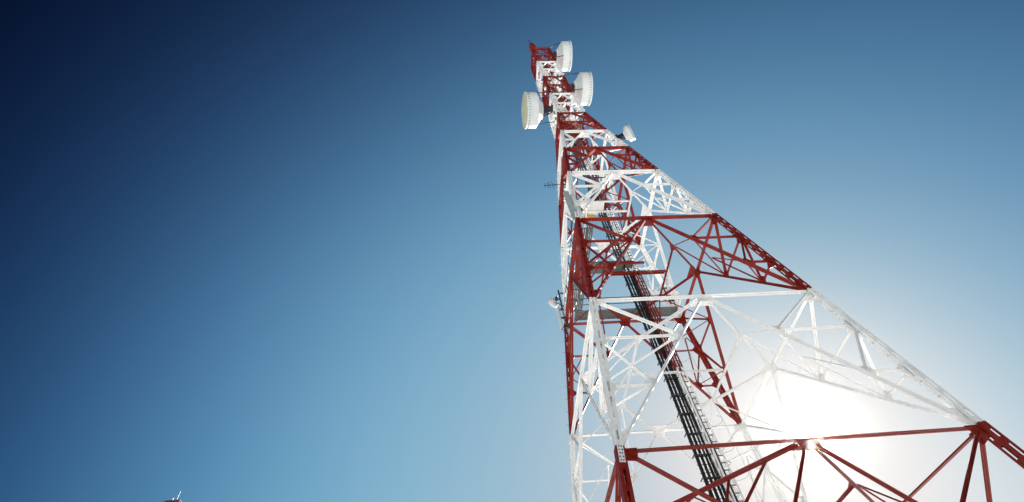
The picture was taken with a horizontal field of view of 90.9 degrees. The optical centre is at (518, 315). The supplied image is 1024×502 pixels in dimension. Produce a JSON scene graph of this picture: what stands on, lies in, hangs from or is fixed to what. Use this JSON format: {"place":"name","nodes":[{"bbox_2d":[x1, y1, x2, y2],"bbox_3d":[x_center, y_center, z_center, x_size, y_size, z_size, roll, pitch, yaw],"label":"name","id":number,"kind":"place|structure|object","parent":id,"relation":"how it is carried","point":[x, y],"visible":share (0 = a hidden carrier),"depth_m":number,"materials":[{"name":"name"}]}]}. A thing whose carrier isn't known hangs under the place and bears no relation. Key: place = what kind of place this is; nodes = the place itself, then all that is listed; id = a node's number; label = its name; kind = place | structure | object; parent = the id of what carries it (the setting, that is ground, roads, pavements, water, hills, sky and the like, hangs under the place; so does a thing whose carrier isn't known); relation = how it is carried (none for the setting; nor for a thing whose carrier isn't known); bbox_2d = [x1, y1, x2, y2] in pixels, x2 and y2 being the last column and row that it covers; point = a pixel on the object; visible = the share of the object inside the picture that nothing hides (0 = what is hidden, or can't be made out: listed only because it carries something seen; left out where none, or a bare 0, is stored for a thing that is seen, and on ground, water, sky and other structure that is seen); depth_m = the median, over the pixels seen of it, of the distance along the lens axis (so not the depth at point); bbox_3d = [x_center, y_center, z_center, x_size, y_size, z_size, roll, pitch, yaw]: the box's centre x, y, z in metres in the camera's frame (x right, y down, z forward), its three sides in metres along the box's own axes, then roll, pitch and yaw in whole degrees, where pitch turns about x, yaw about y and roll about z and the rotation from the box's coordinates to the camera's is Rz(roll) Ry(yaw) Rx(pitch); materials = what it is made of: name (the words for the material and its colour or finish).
{"place":"outdoors","nodes":[
{"label":"outdoors","id":0,"kind":"place"},
{"bbox_2d":[161,491,181,501],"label":"distant tower","id":1,"kind":"structure","parent":0,"point":[172,500],"depth_m":105.48,"materials":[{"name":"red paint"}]},
{"bbox_2d":[0,0,1023,501],"label":"sky","id":2,"kind":"structure","parent":0,"point":[251,250],"materials":[{"name":"blue"}]},
{"label":"gravel yard","id":3,"kind":"structure","parent":0,"visible":0},
{"bbox_2d":[529,41,1023,501],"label":"lattice tower","id":4,"kind":"structure","parent":3,"relation":"on","point":[977,426],"depth_m":22.14,"materials":[{"name":"metal"}]},
{"bbox_2d":[521,92,559,128],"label":"drum antenna","id":5,"kind":"object","parent":4,"relation":"attached to","point":[533,110],"visible":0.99,"depth_m":44.12,"materials":[{"name":"metal"}]},
{"bbox_2d":[544,181,565,187],"bbox_3d":[2.713,-9.615,37.024,1.650,1.317,0.167,-3,-48,-5],"label":"yagi antenna","id":6,"kind":"object","parent":4,"relation":"attached to","point":[552,184],"visible":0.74,"depth_m":37.03,"materials":[{"name":"metal"}]},
{"bbox_2d":[548,290,563,308],"bbox_3d":[2.361,-0.864,30.468,1.163,1.800,0.627,-3,-48,-5],"label":"dish antenna","id":7,"kind":"object","parent":4,"relation":"attached to","point":[553,302],"visible":0.97,"depth_m":30.22,"materials":[{"name":"metal"}]},
{"bbox_2d":[546,41,572,71],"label":"drum antenna","id":8,"kind":"object","parent":4,"relation":"attached to","point":[563,53],"visible":0.88,"depth_m":56.56,"materials":[{"name":"metal"}]},
{"bbox_2d":[556,306,569,333],"bbox_3d":[2.673,0.209,29.239,0.766,2.507,0.283,13,-51,-17],"label":"panel antenna","id":9,"kind":"object","parent":4,"relation":"attached to","point":[559,317],"visible":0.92,"depth_m":29.08,"materials":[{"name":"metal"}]},
{"bbox_2d":[563,191,577,218],"bbox_3d":[2.780,-5.486,26.128,0.360,3.358,0.796,-17,-49,8],"label":"panel antenna","id":10,"kind":"object","parent":4,"relation":"attached to","point":[569,202],"visible":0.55,"depth_m":25.88,"materials":[{"name":"grey plastic"}]},
{"bbox_2d":[551,72,592,105],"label":"drum antenna","id":11,"kind":"object","parent":4,"relation":"attached to","point":[582,85],"visible":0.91,"depth_m":48.00,"materials":[{"name":"metal"}]},
{"bbox_2d":[570,193,582,210],"bbox_3d":[3.085,-5.967,26.384,0.643,1.214,0.273,18,-53,-21],"label":"tubular antenna","id":12,"kind":"object","parent":4,"relation":"attached to","point":[574,199],"visible":0.89,"depth_m":26.14,"materials":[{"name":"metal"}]},
{"bbox_2d":[575,206,584,217],"bbox_3d":[3.243,-5.112,25.417,0.639,1.114,0.271,18,-53,-21],"label":"tubular antenna","id":13,"kind":"object","parent":4,"relation":"attached to","point":[579,210],"visible":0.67,"depth_m":25.29,"materials":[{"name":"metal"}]},
{"bbox_2d":[615,124,635,140],"bbox_3d":[7.604,-12.840,35.954,1.170,1.296,1.240,-28,-52,18],"label":"drum antenna","id":14,"kind":"object","parent":4,"relation":"attached to","point":[627,133],"visible":1,"depth_m":35.52,"materials":[{"name":"metal"}]},
{"bbox_2d":[544,74,739,501],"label":"cable run","id":15,"kind":"object","parent":4,"relation":"attached to","point":[679,394],"visible":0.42,"depth_m":21.13,"materials":[{"name":"metal"}]},
{"bbox_2d":[663,287,681,306],"bbox_3d":[9.475,-0.946,31.108,1.015,1.800,1.142,-3,-48,-5],"label":"dish antenna","id":16,"kind":"object","parent":4,"relation":"attached to","point":[677,293],"visible":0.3,"depth_m":30.88,"materials":[{"name":"metal"}]}
]}

